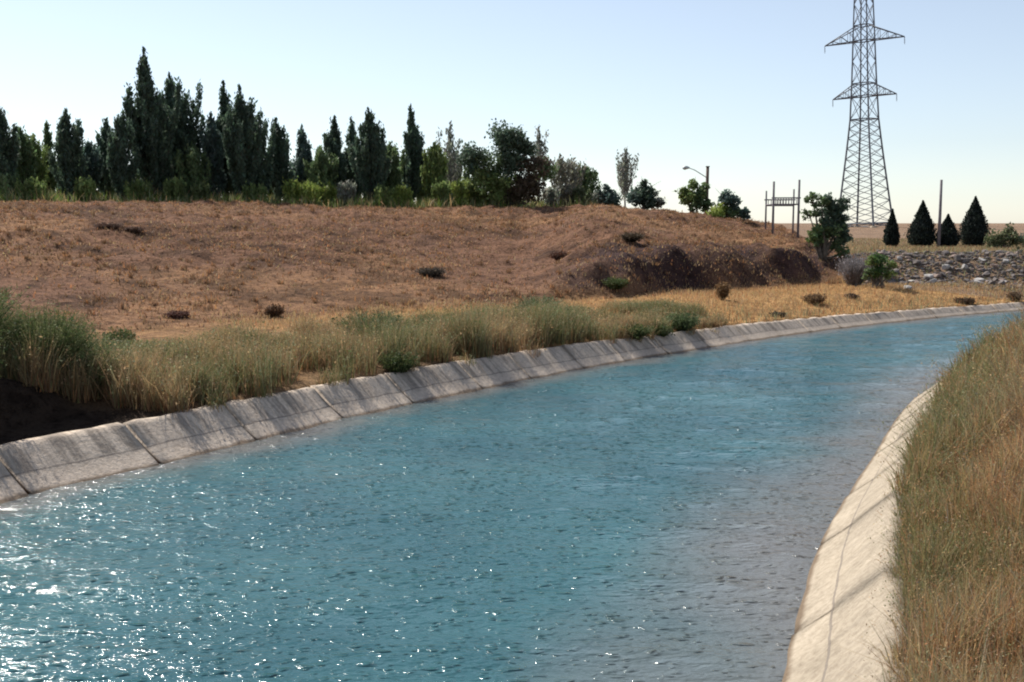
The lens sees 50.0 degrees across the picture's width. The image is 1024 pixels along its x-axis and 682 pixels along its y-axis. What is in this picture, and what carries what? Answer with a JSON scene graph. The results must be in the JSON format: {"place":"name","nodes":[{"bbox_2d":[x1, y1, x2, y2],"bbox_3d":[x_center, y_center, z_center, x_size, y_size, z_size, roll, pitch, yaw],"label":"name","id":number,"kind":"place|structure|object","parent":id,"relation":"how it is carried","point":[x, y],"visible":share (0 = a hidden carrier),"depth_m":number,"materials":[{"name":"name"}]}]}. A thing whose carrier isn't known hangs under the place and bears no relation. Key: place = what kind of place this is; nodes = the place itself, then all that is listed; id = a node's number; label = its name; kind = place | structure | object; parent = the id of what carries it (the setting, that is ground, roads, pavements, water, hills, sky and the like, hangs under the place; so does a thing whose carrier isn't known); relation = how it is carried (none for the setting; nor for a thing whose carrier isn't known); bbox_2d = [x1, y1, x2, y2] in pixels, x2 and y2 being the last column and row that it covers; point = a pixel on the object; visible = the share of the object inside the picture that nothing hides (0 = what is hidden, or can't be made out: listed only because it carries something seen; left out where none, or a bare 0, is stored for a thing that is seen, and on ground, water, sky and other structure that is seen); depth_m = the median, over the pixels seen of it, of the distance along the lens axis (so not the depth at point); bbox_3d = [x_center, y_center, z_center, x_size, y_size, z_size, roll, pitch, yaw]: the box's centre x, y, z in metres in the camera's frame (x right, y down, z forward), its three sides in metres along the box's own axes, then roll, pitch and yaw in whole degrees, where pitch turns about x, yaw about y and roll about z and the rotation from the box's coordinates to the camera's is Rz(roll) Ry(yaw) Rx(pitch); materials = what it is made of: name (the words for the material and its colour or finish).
{"place":"outdoors","nodes":[
{"label":"outdoors","id":0,"kind":"place"},
{"bbox_2d":[0,310,1023,681],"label":"water","id":1,"kind":"structure","parent":0,"point":[664,518],"depth_m":14.28,"materials":[{"name":"blue liquid"}]},
{"bbox_2d":[0,200,1023,681],"bbox_3d":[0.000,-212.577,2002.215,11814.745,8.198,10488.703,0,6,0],"label":"ground","id":2,"kind":"structure","parent":0,"point":[26,412],"depth_m":47.50,"materials":[{"name":"soil"}]},
{"bbox_2d":[0,168,19,199],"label":"sapling","id":3,"kind":"object","parent":2,"relation":"on","point":[7,180],"visible":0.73,"depth_m":69.79,"materials":[{"name":"green plant"}]},
{"bbox_2d":[0,107,20,177],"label":"poplar tree","id":4,"kind":"object","parent":2,"relation":"on","point":[9,145],"visible":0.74,"depth_m":70.73,"materials":[{"name":"green plant"}]},
{"bbox_2d":[0,283,33,351],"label":"reed bush","id":5,"kind":"object","parent":2,"relation":"on","point":[3,319],"visible":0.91,"depth_m":19.55,"materials":[{"name":"green plant"}]},
{"bbox_2d":[13,125,38,192],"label":"poplar tree","id":6,"kind":"object","parent":2,"relation":"on","point":[26,168],"visible":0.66,"depth_m":72.60,"materials":[{"name":"green plant"}]},
{"bbox_2d":[14,176,46,200],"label":"bush","id":7,"kind":"object","parent":2,"relation":"on","point":[32,184],"visible":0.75,"depth_m":69.78,"materials":[{"name":"green plant"}]},
{"bbox_2d":[30,132,50,190],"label":"poplar tree","id":8,"kind":"object","parent":2,"relation":"on","point":[42,171],"visible":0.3,"depth_m":74.83,"materials":[{"name":"green plant"}]},
{"bbox_2d":[40,121,59,194],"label":"poplar tree","id":9,"kind":"object","parent":2,"relation":"on","point":[47,136],"visible":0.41,"depth_m":77.01,"materials":[{"name":"green plant"}]},
{"bbox_2d":[0,299,104,390],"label":"reed bush","id":10,"kind":"object","parent":2,"relation":"on","point":[73,338],"visible":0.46,"depth_m":20.09,"materials":[{"name":"green plant"}]},
{"bbox_2d":[47,107,87,199],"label":"poplar tree","id":11,"kind":"object","parent":2,"relation":"on","point":[71,161],"visible":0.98,"depth_m":72.72,"materials":[{"name":"green plant"}]},
{"bbox_2d":[73,175,98,200],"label":"sapling","id":12,"kind":"object","parent":2,"relation":"on","point":[84,186],"visible":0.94,"depth_m":70.66,"materials":[{"name":"green plant"}]},
{"bbox_2d":[81,139,104,189],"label":"poplar tree","id":13,"kind":"object","parent":2,"relation":"on","point":[94,159],"visible":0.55,"depth_m":75.28,"materials":[{"name":"green plant"}]},
{"bbox_2d":[56,342,144,395],"bbox_3d":[-7.904,0.531,20.760,1.909,1.019,1.919,3,7,24],"label":"reed bush","id":14,"kind":"object","parent":2,"relation":"on","point":[98,380],"visible":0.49,"depth_m":20.42,"materials":[{"name":"green plant"}]},
{"bbox_2d":[92,117,114,197],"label":"poplar tree","id":15,"kind":"object","parent":2,"relation":"on","point":[105,183],"visible":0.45,"depth_m":77.04,"materials":[{"name":"green plant"}]},
{"bbox_2d":[92,221,123,229],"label":"shrub","id":16,"kind":"object","parent":2,"relation":"on","point":[102,225],"visible":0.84,"depth_m":49.15,"materials":[{"name":"brown plant"}]},
{"bbox_2d":[83,330,133,356],"bbox_3d":[-8.690,0.263,22.447,1.779,0.923,1.932,3,7,27],"label":"shrub","id":17,"kind":"object","parent":2,"relation":"on","point":[105,341],"visible":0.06,"depth_m":22.57,"materials":[{"name":"green plant"}]},
{"bbox_2d":[101,326,139,342],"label":"shrub","id":18,"kind":"object","parent":2,"relation":"on","point":[126,333],"visible":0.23,"depth_m":26.13,"materials":[{"name":"green plant"}]},
{"bbox_2d":[104,110,141,200],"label":"poplar tree","id":19,"kind":"object","parent":2,"relation":"on","point":[119,149],"visible":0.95,"depth_m":73.09,"materials":[{"name":"green plant"}]},
{"bbox_2d":[120,226,145,233],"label":"shrub","id":20,"kind":"object","parent":2,"relation":"on","point":[134,229],"visible":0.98,"depth_m":49.41,"materials":[{"name":"brown plant"}]},
{"bbox_2d":[123,176,152,199],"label":"bush","id":21,"kind":"object","parent":2,"relation":"on","point":[143,188],"visible":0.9,"depth_m":73.22,"materials":[{"name":"green plant"}]},
{"bbox_2d":[122,46,182,195],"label":"poplar tree","id":22,"kind":"object","parent":2,"relation":"on","point":[146,118],"visible":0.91,"depth_m":75.41,"materials":[{"name":"green plant"}]},
{"bbox_2d":[163,176,186,201],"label":"bush","id":23,"kind":"object","parent":2,"relation":"on","point":[173,187],"visible":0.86,"depth_m":73.34,"materials":[{"name":"green plant"}]},
{"bbox_2d":[163,309,190,318],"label":"shrub","id":24,"kind":"object","parent":2,"relation":"on","point":[178,314],"visible":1,"depth_m":34.02,"materials":[{"name":"brown plant"}]},
{"bbox_2d":[158,71,206,195],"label":"poplar tree","id":25,"kind":"object","parent":2,"relation":"on","point":[185,135],"visible":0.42,"depth_m":77.96,"materials":[{"name":"green plant"}]},
{"bbox_2d":[173,142,211,199],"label":"poplar tree","id":26,"kind":"object","parent":2,"relation":"on","point":[191,171],"visible":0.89,"depth_m":76.26,"materials":[{"name":"green plant"}]},
{"bbox_2d":[190,179,210,200],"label":"bush","id":27,"kind":"object","parent":2,"relation":"on","point":[200,188],"visible":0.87,"depth_m":73.44,"materials":[{"name":"green plant"}]},
{"bbox_2d":[198,110,227,197],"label":"poplar tree","id":28,"kind":"object","parent":2,"relation":"on","point":[212,144],"visible":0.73,"depth_m":78.27,"materials":[{"name":"green plant"}]},
{"bbox_2d":[215,80,235,197],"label":"poplar tree","id":29,"kind":"object","parent":2,"relation":"on","point":[225,100],"visible":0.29,"depth_m":79.93,"materials":[{"name":"green plant"}]},
{"bbox_2d":[220,83,264,201],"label":"poplar tree","id":30,"kind":"object","parent":2,"relation":"on","point":[243,160],"visible":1,"depth_m":76.00,"materials":[{"name":"green plant"}]},
{"bbox_2d":[241,180,267,201],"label":"bush","id":31,"kind":"object","parent":2,"relation":"on","point":[258,191],"visible":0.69,"depth_m":76.03,"materials":[{"name":"green plant"}]},
{"bbox_2d":[251,115,277,195],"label":"poplar tree","id":32,"kind":"object","parent":2,"relation":"on","point":[265,172],"visible":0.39,"depth_m":78.62,"materials":[{"name":"green plant"}]},
{"bbox_2d":[263,303,285,316],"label":"shrub","id":33,"kind":"object","parent":2,"relation":"on","point":[272,310],"visible":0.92,"depth_m":35.14,"materials":[{"name":"brown plant"}]},
{"bbox_2d":[266,117,295,200],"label":"poplar tree","id":34,"kind":"object","parent":2,"relation":"on","point":[281,160],"visible":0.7,"depth_m":80.78,"materials":[{"name":"green plant"}]},
{"bbox_2d":[281,176,300,203],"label":"bush","id":35,"kind":"object","parent":2,"relation":"on","point":[290,187],"visible":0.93,"depth_m":76.38,"materials":[{"name":"green plant"}]},
{"bbox_2d":[0,184,596,208],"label":"undergrowth","id":36,"kind":"object","parent":2,"relation":"on","point":[361,202],"visible":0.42,"depth_m":76.00,"materials":[{"name":"green plant"}]},
{"bbox_2d":[291,123,313,183],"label":"poplar tree","id":37,"kind":"object","parent":2,"relation":"on","point":[304,153],"visible":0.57,"depth_m":82.94,"materials":[{"name":"green plant"}]},
{"bbox_2d":[297,179,320,203],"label":"sapling","id":38,"kind":"object","parent":2,"relation":"on","point":[307,189],"visible":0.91,"depth_m":76.10,"materials":[{"name":"green plant"}]},
{"bbox_2d":[303,145,338,201],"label":"broadleaf tree","id":39,"kind":"object","parent":2,"relation":"on","point":[322,168],"visible":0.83,"depth_m":79.07,"materials":[{"name":"green plant"}]},
{"bbox_2d":[318,180,338,205],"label":"bush","id":40,"kind":"object","parent":2,"relation":"on","point":[329,191],"visible":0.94,"depth_m":77.93,"materials":[{"name":"green plant"}]},
{"bbox_2d":[322,115,346,199],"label":"poplar tree","id":41,"kind":"object","parent":2,"relation":"on","point":[332,140],"visible":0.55,"depth_m":81.20,"materials":[{"name":"green plant"}]},
{"bbox_2d":[336,179,356,204],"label":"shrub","id":42,"kind":"object","parent":2,"relation":"on","point":[346,190],"visible":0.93,"depth_m":77.72,"materials":[{"name":"grey plant"}]},
{"bbox_2d":[343,116,362,199],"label":"poplar tree","id":43,"kind":"object","parent":2,"relation":"on","point":[350,137],"visible":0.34,"depth_m":83.39,"materials":[{"name":"green plant"}]},
{"bbox_2d":[0,295,729,413],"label":"verge grass","id":44,"kind":"structure","parent":2,"relation":"on","point":[202,368],"depth_m":24.89,"materials":[{"name":"plant"}]},
{"bbox_2d":[330,309,401,331],"bbox_3d":[-3.798,-0.406,28.749,1.836,0.978,1.940,5,8,39],"label":"shrub","id":45,"kind":"object","parent":2,"relation":"on","point":[363,316],"visible":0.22,"depth_m":28.61,"materials":[{"name":"plant"}]},
{"bbox_2d":[347,106,392,206],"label":"poplar tree","id":46,"kind":"object","parent":2,"relation":"on","point":[370,164],"visible":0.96,"depth_m":79.45,"materials":[{"name":"green plant"}]},
{"bbox_2d":[373,183,393,207],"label":"bush","id":47,"kind":"object","parent":2,"relation":"on","point":[384,192],"visible":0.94,"depth_m":78.26,"materials":[{"name":"green plant"}]},
{"bbox_2d":[384,141,406,202],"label":"poplar tree","id":48,"kind":"object","parent":2,"relation":"on","point":[393,178],"visible":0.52,"depth_m":81.67,"materials":[{"name":"green plant"}]},
{"bbox_2d":[376,347,419,373],"bbox_3d":[-2.642,0.475,25.367,1.034,0.659,1.013,3,7,26],"label":"shrub","id":49,"kind":"object","parent":2,"relation":"on","point":[396,363],"visible":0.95,"depth_m":25.23,"materials":[{"name":"green plant"}]},
{"bbox_2d":[392,182,412,205],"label":"bush","id":50,"kind":"object","parent":2,"relation":"on","point":[402,192],"visible":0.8,"depth_m":79.92,"materials":[{"name":"green plant"}]},
{"bbox_2d":[399,103,425,200],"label":"poplar tree","id":51,"kind":"object","parent":2,"relation":"on","point":[414,141],"visible":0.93,"depth_m":83.95,"materials":[{"name":"green plant"}]},
{"bbox_2d":[416,152,427,201],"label":"poplar tree","id":52,"kind":"object","parent":2,"relation":"on","point":[421,194],"visible":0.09,"depth_m":86.33,"materials":[{"name":"green plant"}]},
{"bbox_2d":[415,266,446,276],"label":"shrub","id":53,"kind":"object","parent":2,"relation":"on","point":[433,271],"visible":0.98,"depth_m":46.70,"materials":[{"name":"brown plant"}]},
{"bbox_2d":[420,141,449,201],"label":"poplar tree","id":54,"kind":"object","parent":2,"relation":"on","point":[435,166],"visible":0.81,"depth_m":82.06,"materials":[{"name":"green plant"}]},
{"bbox_2d":[0,198,872,333],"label":"dry stubble","id":55,"kind":"object","parent":2,"relation":"on","point":[253,206],"visible":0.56,"depth_m":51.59,"materials":[{"name":"brown plant"}]},
{"bbox_2d":[430,178,451,206],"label":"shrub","id":56,"kind":"object","parent":2,"relation":"on","point":[442,189],"visible":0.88,"depth_m":80.12,"materials":[{"name":"green plant"}]},
{"bbox_2d":[436,120,464,201],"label":"poplar tree","id":57,"kind":"object","parent":2,"relation":"on","point":[452,155],"visible":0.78,"depth_m":84.31,"materials":[{"name":"green plant"}]},
{"bbox_2d":[445,152,469,194],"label":"background tree","id":58,"kind":"object","parent":2,"relation":"on","point":[465,176],"visible":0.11,"depth_m":93.30,"materials":[{"name":"green plant"}]},
{"bbox_2d":[450,176,469,206],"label":"bush","id":59,"kind":"object","parent":2,"relation":"on","point":[455,188],"visible":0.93,"depth_m":80.13,"materials":[{"name":"green plant"}]},
{"bbox_2d":[455,118,559,206],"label":"broadleaf tree","id":60,"kind":"object","parent":2,"relation":"on","point":[515,147],"visible":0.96,"depth_m":80.56,"materials":[{"name":"green plant"}]},
{"bbox_2d":[0,302,1023,503],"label":"concrete lining","id":61,"kind":"object","parent":2,"relation":"on","point":[34,465],"visible":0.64,"depth_m":22.43,"materials":[{"name":"grey concrete"}]},
{"bbox_2d":[508,294,564,309],"bbox_3d":[0.823,-1.160,35.623,1.913,0.842,1.860,-6,8,-42],"label":"shrub","id":62,"kind":"object","parent":2,"relation":"on","point":[529,300],"visible":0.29,"depth_m":35.49,"materials":[{"name":"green plant"}]},
{"bbox_2d":[531,125,548,197],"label":"poplar tree","id":63,"kind":"object","parent":2,"relation":"on","point":[540,144],"visible":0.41,"depth_m":88.14,"materials":[{"name":"green plant"}]},
{"bbox_2d":[541,186,560,206],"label":"sapling","id":64,"kind":"object","parent":2,"relation":"on","point":[551,194],"visible":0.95,"depth_m":82.38,"materials":[{"name":"green plant"}]},
{"bbox_2d":[549,250,568,259],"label":"shrub","id":65,"kind":"object","parent":2,"relation":"on","point":[557,255],"visible":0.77,"depth_m":51.01,"materials":[{"name":"brown plant"}]},
{"bbox_2d":[547,153,573,191],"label":"poplar tree","id":66,"kind":"object","parent":2,"relation":"on","point":[557,178],"visible":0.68,"depth_m":84.38,"materials":[{"name":"green plant"}]},
{"bbox_2d":[555,182,575,205],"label":"sapling","id":67,"kind":"object","parent":2,"relation":"on","point":[565,192],"visible":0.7,"depth_m":83.69,"materials":[{"name":"grey plant"}]},
{"bbox_2d":[562,154,585,188],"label":"poplar tree","id":68,"kind":"object","parent":2,"relation":"on","point":[574,175],"visible":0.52,"depth_m":86.61,"materials":[{"name":"green plant"}]},
{"bbox_2d":[571,185,591,203],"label":"sapling","id":69,"kind":"object","parent":2,"relation":"on","point":[577,192],"visible":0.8,"depth_m":83.72,"materials":[{"name":"green plant"}]},
{"bbox_2d":[569,162,600,204],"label":"poplar tree","id":70,"kind":"object","parent":2,"relation":"on","point":[589,181],"visible":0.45,"depth_m":88.57,"materials":[{"name":"green plant"}]},
{"bbox_2d":[189,247,1023,357],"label":"straw grass","id":71,"kind":"structure","parent":2,"relation":"on","point":[928,301],"depth_m":45.50,"materials":[{"name":"yellow plant"}]},
{"bbox_2d":[596,183,625,206],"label":"shrub","id":72,"kind":"object","parent":2,"relation":"on","point":[609,195],"visible":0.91,"depth_m":83.00,"materials":[{"name":"green plant"}]},
{"bbox_2d":[601,275,628,288],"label":"shrub","id":73,"kind":"object","parent":2,"relation":"on","point":[616,283],"visible":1,"depth_m":45.82,"materials":[{"name":"green plant"}]},
{"bbox_2d":[615,146,639,206],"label":"poplar tree","id":74,"kind":"object","parent":2,"relation":"on","point":[625,174],"visible":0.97,"depth_m":91.34,"materials":[{"name":"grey plant"}]},
{"bbox_2d":[617,231,645,241],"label":"shrub","id":75,"kind":"object","parent":2,"relation":"on","point":[631,237],"visible":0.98,"depth_m":51.73,"materials":[{"name":"brown plant"}]},
{"bbox_2d":[614,321,655,339],"bbox_3d":[3.712,-0.305,33.626,1.439,0.588,1.534,0,6,0],"label":"shrub","id":76,"kind":"object","parent":2,"relation":"on","point":[638,334],"visible":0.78,"depth_m":33.38,"materials":[{"name":"green plant"}]},
{"bbox_2d":[622,179,666,209],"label":"shrub","id":77,"kind":"object","parent":2,"relation":"on","point":[643,197],"visible":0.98,"depth_m":82.87,"materials":[{"name":"green plant"}]},
{"bbox_2d":[647,320,675,336],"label":"shrub","id":78,"kind":"object","parent":2,"relation":"on","point":[665,330],"visible":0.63,"depth_m":34.41,"materials":[{"name":"green plant"}]},
{"bbox_2d":[663,311,703,330],"bbox_3d":[5.564,-0.645,35.814,1.363,0.664,1.521,0,6,0],"label":"shrub","id":79,"kind":"object","parent":2,"relation":"on","point":[686,323],"visible":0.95,"depth_m":35.61,"materials":[{"name":"green plant"}]},
{"bbox_2d":[672,177,714,212],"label":"shrub","id":80,"kind":"object","parent":2,"relation":"on","point":[688,196],"visible":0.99,"depth_m":78.99,"materials":[{"name":"green plant"}]},
{"bbox_2d":[682,166,709,213],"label":"lamp post","id":81,"kind":"object","parent":2,"relation":"on","point":[706,176],"visible":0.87,"depth_m":79.11,"materials":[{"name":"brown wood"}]},
{"bbox_2d":[706,206,725,217],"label":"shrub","id":82,"kind":"object","parent":2,"relation":"on","point":[716,212],"visible":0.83,"depth_m":76.27,"materials":[{"name":"green plant"}]},
{"bbox_2d":[714,280,731,299],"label":"shrub","id":83,"kind":"object","parent":2,"relation":"on","point":[722,290],"visible":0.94,"depth_m":43.92,"materials":[{"name":"brown plant"}]},
{"bbox_2d":[705,188,751,220],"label":"shrub","id":84,"kind":"object","parent":2,"relation":"on","point":[728,205],"visible":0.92,"depth_m":77.12,"materials":[{"name":"green plant"}]},
{"bbox_2d":[764,180,800,237],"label":"pole gantry","id":85,"kind":"object","parent":2,"relation":"on","point":[774,199],"visible":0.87,"depth_m":70.90,"materials":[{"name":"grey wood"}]},
{"bbox_2d":[801,292,826,304],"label":"shrub","id":86,"kind":"object","parent":2,"relation":"on","point":[818,298],"visible":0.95,"depth_m":45.09,"materials":[{"name":"brown plant"}]},
{"bbox_2d":[799,191,853,260],"bbox_3d":[16.541,-5.971,57.539,2.822,3.723,2.065,0,6,0],"label":"leafy tree","id":87,"kind":"object","parent":2,"relation":"on","point":[833,226],"visible":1,"depth_m":57.50,"materials":[{"name":"green plant"}]},
{"bbox_2d":[834,252,874,286],"bbox_3d":[16.673,-3.473,53.425,1.964,1.744,1.871,0,6,0],"label":"dead brush","id":88,"kind":"object","parent":2,"relation":"on","point":[851,271],"visible":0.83,"depth_m":53.15,"materials":[{"name":"grey plant"}]},
{"bbox_2d":[825,0,904,227],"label":"lattice pylon","id":89,"kind":"object","parent":2,"relation":"on","point":[872,224],"visible":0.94,"depth_m":176.68,"materials":[{"name":"metal"}]},
{"bbox_2d":[782,373,950,681],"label":"concrete lining","id":90,"kind":"object","parent":2,"relation":"on","point":[843,572],"visible":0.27,"depth_m":10.83,"materials":[{"name":"beige concrete"}]},
{"bbox_2d":[861,251,899,288],"bbox_3d":[17.447,-3.328,51.967,1.578,1.901,1.208,-4,7,-35],"label":"shrub","id":91,"kind":"object","parent":2,"relation":"on","point":[876,259],"visible":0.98,"depth_m":51.82,"materials":[{"name":"green plant"}]},
{"bbox_2d":[882,208,899,246],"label":"cypress tree","id":92,"kind":"object","parent":2,"relation":"on","point":[891,236],"visible":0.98,"depth_m":83.30,"materials":[{"name":"green plant"}]},
{"bbox_2d":[904,200,936,246],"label":"cypress tree","id":93,"kind":"object","parent":2,"relation":"on","point":[921,230],"visible":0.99,"depth_m":83.05,"materials":[{"name":"green plant"}]},
{"bbox_2d":[829,283,1023,681],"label":"bank grass","id":94,"kind":"structure","parent":2,"relation":"on","point":[969,432],"depth_m":10.84,"materials":[{"name":"plant"}]},
{"bbox_2d":[846,237,1023,291],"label":"plateau grass","id":95,"kind":"structure","parent":2,"relation":"on","point":[862,247],"depth_m":71.28,"materials":[{"name":"plant"}]},
{"bbox_2d":[853,252,1023,294],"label":"rubble","id":96,"kind":"object","parent":2,"relation":"on","point":[967,271],"visible":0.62,"depth_m":57.49,"materials":[{"name":"grey stone"}]},
{"bbox_2d":[937,180,942,246],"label":"utility pole","id":97,"kind":"object","parent":2,"relation":"on","point":[939,217],"visible":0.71,"depth_m":82.38,"materials":[{"name":"grey wood"}]},
{"bbox_2d":[934,214,960,246],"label":"cypress tree","id":98,"kind":"object","parent":2,"relation":"on","point":[950,235],"visible":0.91,"depth_m":83.14,"materials":[{"name":"green plant"}]},
{"bbox_2d":[953,296,975,304],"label":"shrub","id":99,"kind":"object","parent":2,"relation":"on","point":[966,300],"visible":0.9,"depth_m":49.55,"materials":[{"name":"brown plant"}]},
{"bbox_2d":[958,196,990,245],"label":"cypress tree","id":100,"kind":"object","parent":2,"relation":"on","point":[974,229],"visible":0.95,"depth_m":85.01,"materials":[{"name":"green plant"}]},
{"bbox_2d":[983,222,1023,248],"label":"shrub","id":101,"kind":"object","parent":2,"relation":"on","point":[1010,235],"visible":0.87,"depth_m":77.52,"materials":[{"name":"green plant"}]},
{"bbox_2d":[0,0,1023,222],"label":"sky","id":102,"kind":"structure","parent":0,"point":[744,90],"materials":[{"name":"blue"}]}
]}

